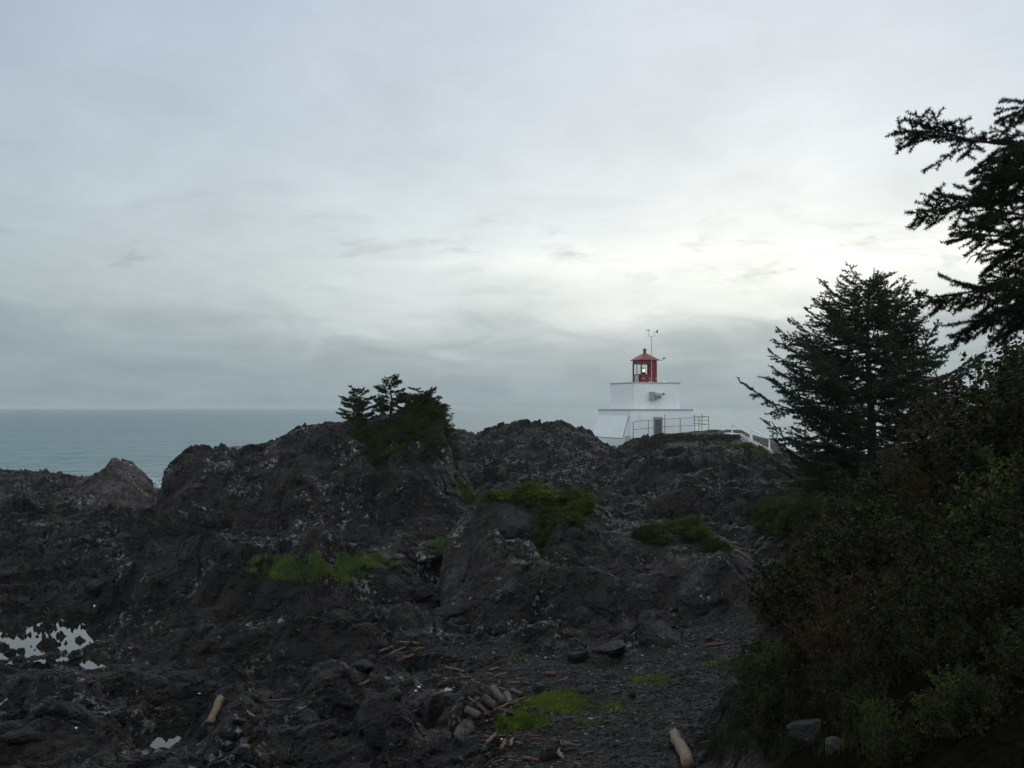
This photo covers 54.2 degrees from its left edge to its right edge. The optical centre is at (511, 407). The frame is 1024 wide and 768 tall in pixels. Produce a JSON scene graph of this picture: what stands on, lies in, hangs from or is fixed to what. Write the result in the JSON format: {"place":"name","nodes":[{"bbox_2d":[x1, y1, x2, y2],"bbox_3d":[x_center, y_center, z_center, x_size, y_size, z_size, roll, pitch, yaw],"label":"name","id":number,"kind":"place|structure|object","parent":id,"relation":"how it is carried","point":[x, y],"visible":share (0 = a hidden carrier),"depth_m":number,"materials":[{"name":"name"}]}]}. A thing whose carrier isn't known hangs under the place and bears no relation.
{"place":"outdoors","nodes":[
{"label":"outdoors","id":0,"kind":"place"},
{"bbox_2d":[0,611,114,664],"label":"tide pool water","id":1,"kind":"structure","parent":0,"point":[33,641],"depth_m":28.88,"materials":[{"name":"black liquid"}]},
{"bbox_2d":[65,657,131,668],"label":"tide pool water","id":2,"kind":"structure","parent":0,"point":[89,664],"depth_m":26.16,"materials":[{"name":"black liquid"}]},
{"bbox_2d":[241,550,404,583],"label":"grass","id":3,"kind":"structure","parent":0,"point":[278,569],"depth_m":30.26,"materials":[{"name":"plant"}]},
{"bbox_2d":[0,408,928,487],"bbox_3d":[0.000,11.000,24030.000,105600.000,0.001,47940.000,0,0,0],"label":"sea water","id":4,"kind":"structure","parent":0,"point":[152,443],"depth_m":582.03,"materials":[{"name":"liquid"}]},
{"bbox_2d":[0,419,1023,767],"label":"rocky shore ground","id":5,"kind":"structure","parent":0,"point":[304,643],"depth_m":26.00,"materials":[{"name":"stone"}]},
{"bbox_2d":[1,729,44,745],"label":"boulder","id":6,"kind":"object","parent":5,"relation":"on","point":[21,737],"visible":1,"depth_m":16.64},
{"bbox_2d":[48,699,69,715],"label":"boulder","id":7,"kind":"object","parent":5,"relation":"on","point":[60,707],"visible":1,"depth_m":18.02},
{"bbox_2d":[84,581,106,596],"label":"boulder","id":8,"kind":"object","parent":5,"relation":"on","point":[92,588],"visible":0.98,"depth_m":33.20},
{"bbox_2d":[71,457,157,510],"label":"rock outcrop","id":9,"kind":"object","parent":5,"relation":"on","point":[122,483],"visible":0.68,"depth_m":59.20,"materials":[{"name":"stone"}]},
{"bbox_2d":[111,710,131,724],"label":"boulder","id":10,"kind":"object","parent":5,"relation":"on","point":[122,717],"visible":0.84,"depth_m":19.38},
{"bbox_2d":[133,727,187,749],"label":"tide pool water","id":11,"kind":"structure","parent":5,"relation":"on","point":[169,737],"depth_m":19.64,"materials":[{"name":"black liquid"}]},
{"bbox_2d":[13,555,350,760],"bbox_3d":[-9.668,5.538,26.257,5.242,0.526,24.951,0,0,-24],"label":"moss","id":12,"kind":"object","parent":5,"relation":"on","point":[258,741],"visible":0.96,"depth_m":16.33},
{"bbox_2d":[205,695,224,725],"bbox_3d":[-5.465,5.584,18.454,0.171,0.486,0.536,0,0,9],"label":"driftwood log","id":13,"kind":"object","parent":5,"relation":"on","point":[214,712],"visible":1,"depth_m":18.38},
{"bbox_2d":[298,708,320,725],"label":"boulder","id":14,"kind":"object","parent":5,"relation":"on","point":[307,716],"visible":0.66,"depth_m":17.27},
{"bbox_2d":[155,408,475,535],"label":"rock outcrop","id":15,"kind":"object","parent":5,"relation":"on","point":[304,477],"visible":0.76,"depth_m":50.43,"materials":[{"name":"stone"}]},
{"bbox_2d":[336,385,378,423],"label":"stunted spruce","id":16,"kind":"object","parent":15,"relation":"on","point":[357,405],"visible":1,"depth_m":56.33,"materials":[{"name":"green plant"}]},
{"bbox_2d":[358,431,413,471],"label":"conifer bush","id":17,"kind":"object","parent":15,"relation":"on","point":[374,451],"visible":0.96,"depth_m":52.73,"materials":[{"name":"green plant"}]},
{"bbox_2d":[372,373,410,419],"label":"stunted spruce","id":18,"kind":"object","parent":15,"relation":"on","point":[381,401],"visible":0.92,"depth_m":56.12,"materials":[{"name":"green plant"}]},
{"bbox_2d":[345,402,462,460],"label":"conifer bush","id":19,"kind":"object","parent":15,"relation":"on","point":[415,426],"visible":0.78,"depth_m":55.14,"materials":[{"name":"green plant"}]},
{"bbox_2d":[392,386,446,409],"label":"stunted spruce","id":20,"kind":"object","parent":15,"relation":"on","point":[427,395],"visible":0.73,"depth_m":56.18,"materials":[{"name":"green plant"}]},
{"bbox_2d":[400,394,459,450],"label":"conifer bush","id":21,"kind":"object","parent":15,"relation":"on","point":[443,411],"visible":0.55,"depth_m":56.20,"materials":[{"name":"green plant"}]},
{"bbox_2d":[422,428,450,467],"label":"conifer bush","id":22,"kind":"object","parent":15,"relation":"on","point":[432,441],"visible":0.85,"depth_m":52.41,"materials":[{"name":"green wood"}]},
{"bbox_2d":[453,471,480,504],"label":"conifer bush","id":23,"kind":"object","parent":15,"relation":"on","point":[467,492],"visible":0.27,"depth_m":52.78,"materials":[{"name":"green plant"}]},
{"bbox_2d":[336,694,354,707],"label":"boulder","id":24,"kind":"object","parent":5,"relation":"on","point":[346,701],"visible":1,"depth_m":17.90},
{"bbox_2d":[347,543,357,553],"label":"boulder","id":25,"kind":"object","parent":5,"relation":"on","point":[352,547],"visible":1,"depth_m":31.37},
{"bbox_2d":[353,659,374,672],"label":"boulder","id":26,"kind":"object","parent":5,"relation":"on","point":[364,665],"visible":0.96,"depth_m":20.52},
{"bbox_2d":[363,725,387,748],"bbox_3d":[-2.240,5.402,16.377,0.448,0.344,0.472,0,0,-38],"label":"boulder","id":27,"kind":"object","parent":5,"relation":"on","point":[375,737],"visible":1,"depth_m":16.23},
{"bbox_2d":[402,547,442,563],"bbox_3d":[-3.045,5.133,34.497,1.383,0.578,1.508,11,-15,-30],"label":"boulder","id":28,"kind":"object","parent":5,"relation":"on","point":[419,555],"visible":0.98,"depth_m":34.02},
{"bbox_2d":[412,586,433,601],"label":"boulder","id":29,"kind":"object","parent":5,"relation":"on","point":[422,593],"visible":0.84,"depth_m":30.54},
{"bbox_2d":[424,716,439,730],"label":"tide pool water","id":30,"kind":"structure","parent":5,"relation":"on","point":[431,723],"depth_m":19.44,"materials":[{"name":"black liquid"}]},
{"bbox_2d":[422,534,453,554],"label":"grass","id":31,"kind":"structure","parent":5,"relation":"on","point":[439,544],"depth_m":34.52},
{"bbox_2d":[431,604,464,619],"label":"boulder","id":32,"kind":"object","parent":5,"relation":"on","point":[447,612],"visible":0.88,"depth_m":29.26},
{"bbox_2d":[454,719,474,736],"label":"boulder","id":33,"kind":"object","parent":5,"relation":"on","point":[466,726],"visible":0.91,"depth_m":16.34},
{"bbox_2d":[464,705,481,719],"bbox_3d":[-0.654,5.108,16.751,0.337,0.205,0.151,0,0,28],"label":"driftwood log","id":34,"kind":"object","parent":5,"relation":"on","point":[472,712],"visible":1,"depth_m":16.71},
{"bbox_2d":[480,693,495,709],"bbox_3d":[-0.411,5.048,17.193,0.298,0.266,0.163,0,0,8],"label":"driftwood log","id":35,"kind":"object","parent":5,"relation":"on","point":[487,700],"visible":1,"depth_m":17.14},
{"bbox_2d":[489,685,506,703],"bbox_3d":[-0.274,5.554,19.354,0.159,0.170,0.865,0,0,-16],"label":"driftwood log","id":36,"kind":"object","parent":5,"relation":"on","point":[497,694],"visible":0.99,"depth_m":19.30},
{"bbox_2d":[493,620,506,634],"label":"boulder","id":37,"kind":"object","parent":5,"relation":"on","point":[499,627],"visible":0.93,"depth_m":26.89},
{"bbox_2d":[495,707,513,715],"bbox_3d":[-0.120,5.380,17.669,0.100,0.425,0.920,0,0,17],"label":"driftwood log","id":38,"kind":"object","parent":5,"relation":"on","point":[499,710],"visible":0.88,"depth_m":17.48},
{"bbox_2d":[484,697,524,715],"bbox_3d":[-0.119,5.342,17.939,0.090,0.434,2.413,0,0,16],"label":"driftwood stick","id":39,"kind":"object","parent":5,"relation":"on","point":[506,704],"visible":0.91,"depth_m":18.16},
{"bbox_2d":[503,690,513,705],"bbox_3d":[-0.075,5.598,19.215,0.168,0.178,0.842,0,0,-3],"label":"driftwood log","id":40,"kind":"object","parent":5,"relation":"on","point":[507,695],"visible":0.77,"depth_m":19.18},
{"bbox_2d":[532,682,544,690],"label":"boulder","id":41,"kind":"object","parent":5,"relation":"on","point":[539,686],"visible":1,"depth_m":20.05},
{"bbox_2d":[490,687,596,736],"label":"moss","id":42,"kind":"object","parent":5,"relation":"on","point":[549,701],"visible":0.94,"depth_m":18.57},
{"bbox_2d":[540,736,562,760],"bbox_3d":[0.616,5.330,15.461,0.363,0.368,0.588,-8,3,-6],"label":"boulder","id":43,"kind":"object","parent":5,"relation":"on","point":[550,748],"visible":0.73,"depth_m":15.29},
{"bbox_2d":[398,643,726,727],"bbox_3d":[1.333,5.803,22.314,5.284,0.800,9.468,0,0,-26],"label":"moss","id":44,"kind":"object","parent":5,"relation":"on","point":[636,679],"visible":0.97,"depth_m":21.05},
{"bbox_2d":[566,651,587,662],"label":"boulder","id":45,"kind":"object","parent":5,"relation":"on","point":[577,657],"visible":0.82,"depth_m":23.31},
{"bbox_2d":[397,608,770,767],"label":"gravel","id":46,"kind":"structure","parent":5,"relation":"on","point":[611,765],"depth_m":20.34,"materials":[{"name":"gravel"}]},
{"bbox_2d":[578,684,594,693],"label":"boulder","id":47,"kind":"object","parent":5,"relation":"on","point":[588,689],"visible":0.88,"depth_m":19.97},
{"bbox_2d":[438,481,754,633],"bbox_3d":[3.241,5.324,35.796,12.843,5.316,17.221,0,0,0],"label":"rock outcrop","id":48,"kind":"object","parent":5,"relation":"on","point":[646,582],"visible":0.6,"depth_m":30.68,"materials":[{"name":"stone"}]},
{"bbox_2d":[476,488,513,504],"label":"conifer bush","id":49,"kind":"object","parent":48,"relation":"on","point":[499,495],"visible":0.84,"depth_m":33.69,"materials":[{"name":"green plant"}]},
{"bbox_2d":[510,479,558,511],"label":"conifer bush","id":50,"kind":"object","parent":48,"relation":"on","point":[540,494],"visible":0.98,"depth_m":34.03,"materials":[{"name":"green plant"}]},
{"bbox_2d":[532,504,589,550],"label":"conifer bush","id":51,"kind":"object","parent":48,"relation":"on","point":[547,516],"visible":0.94,"depth_m":32.57,"materials":[{"name":"green plant"}]},
{"bbox_2d":[555,486,599,515],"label":"conifer bush","id":52,"kind":"object","parent":48,"relation":"on","point":[582,500],"visible":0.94,"depth_m":34.28,"materials":[{"name":"green plant"}]},
{"bbox_2d":[474,520,735,593],"bbox_3d":[5.479,4.539,33.751,14.922,1.686,7.190,0,0,-42],"label":"moss","id":53,"kind":"object","parent":48,"relation":"on","point":[579,559],"visible":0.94,"depth_m":30.94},
{"bbox_2d":[630,519,674,546],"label":"conifer bush","id":54,"kind":"object","parent":48,"relation":"on","point":[654,534],"visible":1,"depth_m":33.44,"materials":[{"name":"green plant"}]},
{"bbox_2d":[662,515,715,539],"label":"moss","id":55,"kind":"object","parent":48,"relation":"on","point":[691,527],"visible":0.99,"depth_m":34.63,"materials":[{"name":"green plant"}]},
{"bbox_2d":[699,535,734,562],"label":"conifer bush","id":56,"kind":"object","parent":48,"relation":"on","point":[712,545],"visible":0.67,"depth_m":33.85,"materials":[{"name":"green plant"}]},
{"bbox_2d":[591,640,625,656],"bbox_3d":[2.361,5.862,24.118,0.925,0.387,1.514,-17,-9,14],"label":"boulder","id":57,"kind":"object","parent":5,"relation":"on","point":[615,648],"visible":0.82,"depth_m":23.68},
{"bbox_2d":[594,348,693,446],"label":"lighthouse","id":58,"kind":"object","parent":5,"relation":"on","point":[641,398],"visible":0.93,"depth_m":112.42,"materials":[{"name":"white paint"}]},
{"bbox_2d":[653,417,662,434],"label":"door","id":59,"kind":"structure","parent":58,"relation":"in","point":[656,423],"depth_m":111.18,"materials":[{"name":"grey paint"}]},
{"bbox_2d":[636,620,683,646],"bbox_3d":[3.727,5.796,25.204,0.962,0.749,1.560,0,0,-14],"label":"boulder","id":60,"kind":"object","parent":5,"relation":"on","point":[661,633],"visible":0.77,"depth_m":25.00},
{"bbox_2d":[633,415,708,437],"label":"pipe railing","id":61,"kind":"object","parent":5,"relation":"on","point":[694,423],"visible":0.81,"depth_m":111.11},
{"bbox_2d":[668,728,694,767],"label":"driftwood log","id":62,"kind":"object","parent":5,"relation":"on","point":[679,744],"visible":1,"depth_m":15.01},
{"bbox_2d":[677,667,688,675],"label":"boulder","id":63,"kind":"object","parent":5,"relation":"on","point":[683,671],"visible":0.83,"depth_m":21.04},
{"bbox_2d":[676,550,749,622],"bbox_3d":[6.294,5.971,31.048,2.494,3.242,6.191,0,0,10],"label":"rock outcrop","id":64,"kind":"object","parent":5,"relation":"on","point":[716,580],"visible":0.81,"depth_m":29.02,"materials":[{"name":"stone"}]},
{"bbox_2d":[722,442,770,456],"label":"grass","id":65,"kind":"structure","parent":5,"relation":"on","point":[758,449],"depth_m":86.89,"materials":[{"name":"green plant"}]},
{"bbox_2d":[725,423,772,452],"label":"white stairs","id":66,"kind":"structure","parent":5,"relation":"on","point":[750,438],"depth_m":99.43,"materials":[{"name":"paint"}]},
{"bbox_2d":[727,632,787,682],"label":"leafy shrub","id":67,"kind":"object","parent":5,"relation":"on","point":[757,645],"visible":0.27,"depth_m":17.21,"materials":[{"name":"green plant"}]},
{"bbox_2d":[727,644,794,698],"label":"leafy shrub","id":68,"kind":"object","parent":5,"relation":"on","point":[756,659],"visible":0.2,"depth_m":15.30,"materials":[{"name":"green plant"}]},
{"bbox_2d":[744,583,781,629],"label":"leafy shrub","id":69,"kind":"object","parent":5,"relation":"on","point":[756,613],"visible":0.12,"depth_m":24.52,"materials":[{"name":"green plant"}]},
{"bbox_2d":[736,637,796,674],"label":"leafy shrub","id":70,"kind":"object","parent":5,"relation":"on","point":[777,651],"visible":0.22,"depth_m":16.65,"materials":[{"name":"green plant"}]},
{"bbox_2d":[741,494,793,520],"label":"conifer bush","id":71,"kind":"object","parent":5,"relation":"on","point":[752,511],"visible":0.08,"depth_m":46.60,"materials":[{"name":"green plant"}]},
{"bbox_2d":[731,679,813,747],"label":"leafy shrub","id":72,"kind":"object","parent":5,"relation":"on","point":[771,715],"visible":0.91,"depth_m":11.24,"materials":[{"name":"green plant"}]},
{"bbox_2d":[732,647,814,715],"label":"leafy shrub","id":73,"kind":"object","parent":5,"relation":"on","point":[769,670],"visible":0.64,"depth_m":12.62,"materials":[{"name":"green plant"}]},
{"bbox_2d":[758,551,797,595],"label":"leafy shrub","id":74,"kind":"object","parent":5,"relation":"on","point":[766,585],"visible":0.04,"depth_m":23.09,"materials":[{"name":"green plant"}]},
{"bbox_2d":[756,581,806,638],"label":"leafy shrub","id":75,"kind":"object","parent":5,"relation":"on","point":[776,617],"visible":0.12,"depth_m":19.73,"materials":[{"name":"green plant"}]},
{"bbox_2d":[742,533,845,651],"bbox_3d":[4.627,2.828,15.265,2.135,1.799,2.181,1,3,3],"label":"leafy shrub","id":76,"kind":"object","parent":5,"relation":"on","point":[767,605],"visible":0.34,"depth_m":15.20,"materials":[{"name":"green plant"}]},
{"bbox_2d":[748,477,848,535],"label":"conifer bush","id":77,"kind":"object","parent":5,"relation":"on","point":[796,506],"visible":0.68,"depth_m":39.51,"materials":[{"name":"green plant"}]},
{"bbox_2d":[693,660,908,762],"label":"grass","id":78,"kind":"structure","parent":5,"relation":"on","point":[725,742],"depth_m":12.58,"materials":[{"name":"plant"}]},
{"bbox_2d":[787,718,826,750],"bbox_3d":[2.847,3.183,9.580,0.399,0.390,0.423,0,0,39],"label":"boulder","id":79,"kind":"object","parent":5,"relation":"on","point":[801,734],"visible":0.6,"depth_m":9.49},
{"bbox_2d":[778,525,838,576],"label":"leafy shrub","id":80,"kind":"object","parent":5,"relation":"on","point":[797,546],"visible":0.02,"depth_m":16.95,"materials":[{"name":"green plant"}]},
{"bbox_2d":[784,518,835,567],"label":"leafy shrub","id":81,"kind":"object","parent":5,"relation":"on","point":[805,533],"visible":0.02,"depth_m":19.80,"materials":[{"name":"green plant"}]},
{"bbox_2d":[788,495,844,542],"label":"leafy shrub","id":82,"kind":"object","parent":5,"relation":"on","point":[798,527],"visible":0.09,"depth_m":22.27,"materials":[{"name":"green plant"}]},
{"bbox_2d":[775,510,886,634],"bbox_3d":[4.370,2.122,12.989,1.822,1.616,1.730,0,0,1],"label":"leafy shrub","id":83,"kind":"object","parent":5,"relation":"on","point":[816,549],"visible":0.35,"depth_m":12.82,"materials":[{"name":"green plant"}]},
{"bbox_2d":[825,736,841,755],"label":"boulder","id":84,"kind":"object","parent":5,"relation":"on","point":[831,745],"visible":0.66,"depth_m":8.01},
{"bbox_2d":[774,570,894,684],"bbox_3d":[3.621,2.430,10.763,1.456,1.400,1.628,3,-1,5],"label":"leafy shrub","id":85,"kind":"object","parent":5,"relation":"on","point":[832,622],"visible":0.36,"depth_m":10.83,"materials":[{"name":"green plant"}]},
{"bbox_2d":[804,648,882,718],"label":"leafy shrub","id":86,"kind":"object","parent":5,"relation":"on","point":[819,666],"visible":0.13,"depth_m":9.70,"materials":[{"name":"green plant"}]},
{"bbox_2d":[810,647,896,719],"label":"leafy shrub","id":87,"kind":"object","parent":5,"relation":"on","point":[857,669],"visible":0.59,"depth_m":8.80,"materials":[{"name":"green plant"}]},
{"bbox_2d":[737,261,990,500],"bbox_3d":[12.004,-0.677,33.854,8.104,8.622,7.824,0,0,0],"label":"spruce tree","id":88,"kind":"object","parent":5,"relation":"on","point":[884,315],"visible":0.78,"depth_m":33.07,"materials":[{"name":"green plant"}]},
{"bbox_2d":[827,673,910,740],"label":"leafy shrub","id":89,"kind":"object","parent":5,"relation":"on","point":[850,713],"visible":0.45,"depth_m":7.20,"materials":[{"name":"green plant"}]},
{"bbox_2d":[812,461,930,553],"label":"leafy shrub","id":90,"kind":"object","parent":5,"relation":"on","point":[866,489],"visible":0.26,"depth_m":15.37,"materials":[{"name":"green plant"}]},
{"bbox_2d":[850,694,901,739],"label":"leafy shrub","id":91,"kind":"object","parent":5,"relation":"on","point":[871,708],"visible":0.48,"depth_m":6.79,"materials":[{"name":"green plant"}]},
{"bbox_2d":[861,710,936,767],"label":"leafy shrub","id":92,"kind":"object","parent":5,"relation":"on","point":[902,745],"visible":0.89,"depth_m":5.59,"materials":[{"name":"green plant"}]},
{"bbox_2d":[878,423,936,490],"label":"leafy shrub","id":93,"kind":"object","parent":5,"relation":"on","point":[883,453],"visible":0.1,"depth_m":22.18,"materials":[{"name":"green plant"}]},
{"bbox_2d":[872,435,967,529],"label":"leafy shrub","id":94,"kind":"object","parent":5,"relation":"on","point":[900,485],"visible":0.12,"depth_m":14.80,"materials":[{"name":"green plant"}]},
{"bbox_2d":[890,443,976,522],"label":"leafy shrub","id":95,"kind":"object","parent":5,"relation":"on","point":[924,495],"visible":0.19,"depth_m":13.33,"materials":[{"name":"green plant"}]},
{"bbox_2d":[881,481,1008,573],"bbox_3d":[4.790,1.450,10.612,1.524,1.285,1.557,-5,4,-7],"label":"leafy shrub","id":96,"kind":"object","parent":5,"relation":"on","point":[926,525],"visible":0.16,"depth_m":10.61,"materials":[{"name":"green plant"}]},
{"bbox_2d":[887,372,1010,497],"bbox_3d":[6.485,0.621,13.637,2.399,2.308,2.684,5,-3,-36],"label":"leafy shrub","id":97,"kind":"object","parent":5,"relation":"on","point":[932,431],"visible":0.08,"depth_m":13.75,"materials":[{"name":"green plant"}]},
{"bbox_2d":[902,610,1000,684],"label":"leafy shrub","id":98,"kind":"object","parent":5,"relation":"on","point":[967,653],"visible":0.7,"depth_m":6.87,"materials":[{"name":"green plant"}]},
{"bbox_2d":[884,97,1023,350],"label":"spruce tree","id":99,"kind":"object","parent":5,"relation":"on","point":[1004,176],"visible":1,"depth_m":6.29,"materials":[{"name":"green plant"}]},
{"bbox_2d":[908,663,1003,737],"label":"leafy shrub","id":100,"kind":"object","parent":5,"relation":"on","point":[919,696],"visible":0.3,"depth_m":5.52,"materials":[{"name":"green plant"}]},
{"bbox_2d":[890,351,1023,510],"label":"leafy shrub","id":101,"kind":"object","parent":5,"relation":"on","point":[986,398],"visible":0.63,"depth_m":12.19,"materials":[{"name":"green plant"}]},
{"bbox_2d":[914,663,1022,741],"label":"leafy shrub","id":102,"kind":"object","parent":5,"relation":"on","point":[974,716],"visible":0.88,"depth_m":5.27,"materials":[{"name":"green plant"}]},
{"bbox_2d":[920,324,1023,438],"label":"leafy shrub","id":103,"kind":"object","parent":5,"relation":"on","point":[1011,351],"visible":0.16,"depth_m":13.63,"materials":[{"name":"green plant"}]},
{"bbox_2d":[939,454,1022,556],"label":"leafy shrub","id":104,"kind":"object","parent":5,"relation":"on","point":[993,495],"visible":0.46,"depth_m":10.19,"materials":[{"name":"green plant"}]},
{"bbox_2d":[944,396,1023,495],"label":"leafy shrub","id":105,"kind":"object","parent":5,"relation":"on","point":[981,430],"visible":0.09,"depth_m":11.99,"materials":[{"name":"green plant"}]},
{"bbox_2d":[945,435,1023,509],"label":"leafy shrub","id":106,"kind":"object","parent":5,"relation":"on","point":[998,455],"visible":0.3,"depth_m":11.66,"materials":[{"name":"green plant"}]},
{"bbox_2d":[978,602,1023,679],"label":"leafy shrub","id":107,"kind":"object","parent":5,"relation":"on","point":[1003,636],"visible":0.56,"depth_m":5.64,"materials":[{"name":"green plant"}]},
{"bbox_2d":[986,450,1023,534],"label":"leafy shrub","id":108,"kind":"object","parent":5,"relation":"on","point":[1019,476],"visible":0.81,"depth_m":9.65,"materials":[{"name":"green plant"}]},
{"bbox_2d":[992,607,1023,679],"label":"leafy shrub","id":109,"kind":"object","parent":5,"relation":"on","point":[1018,660],"visible":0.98,"depth_m":5.41,"materials":[{"name":"green plant"}]},
{"bbox_2d":[0,0,1023,407],"label":"sky","id":110,"kind":"structure","parent":0,"point":[204,203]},
{"bbox_2d":[631,432,747,444],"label":"grass","id":111,"kind":"structure","parent":0,"point":[701,437],"depth_m":99.19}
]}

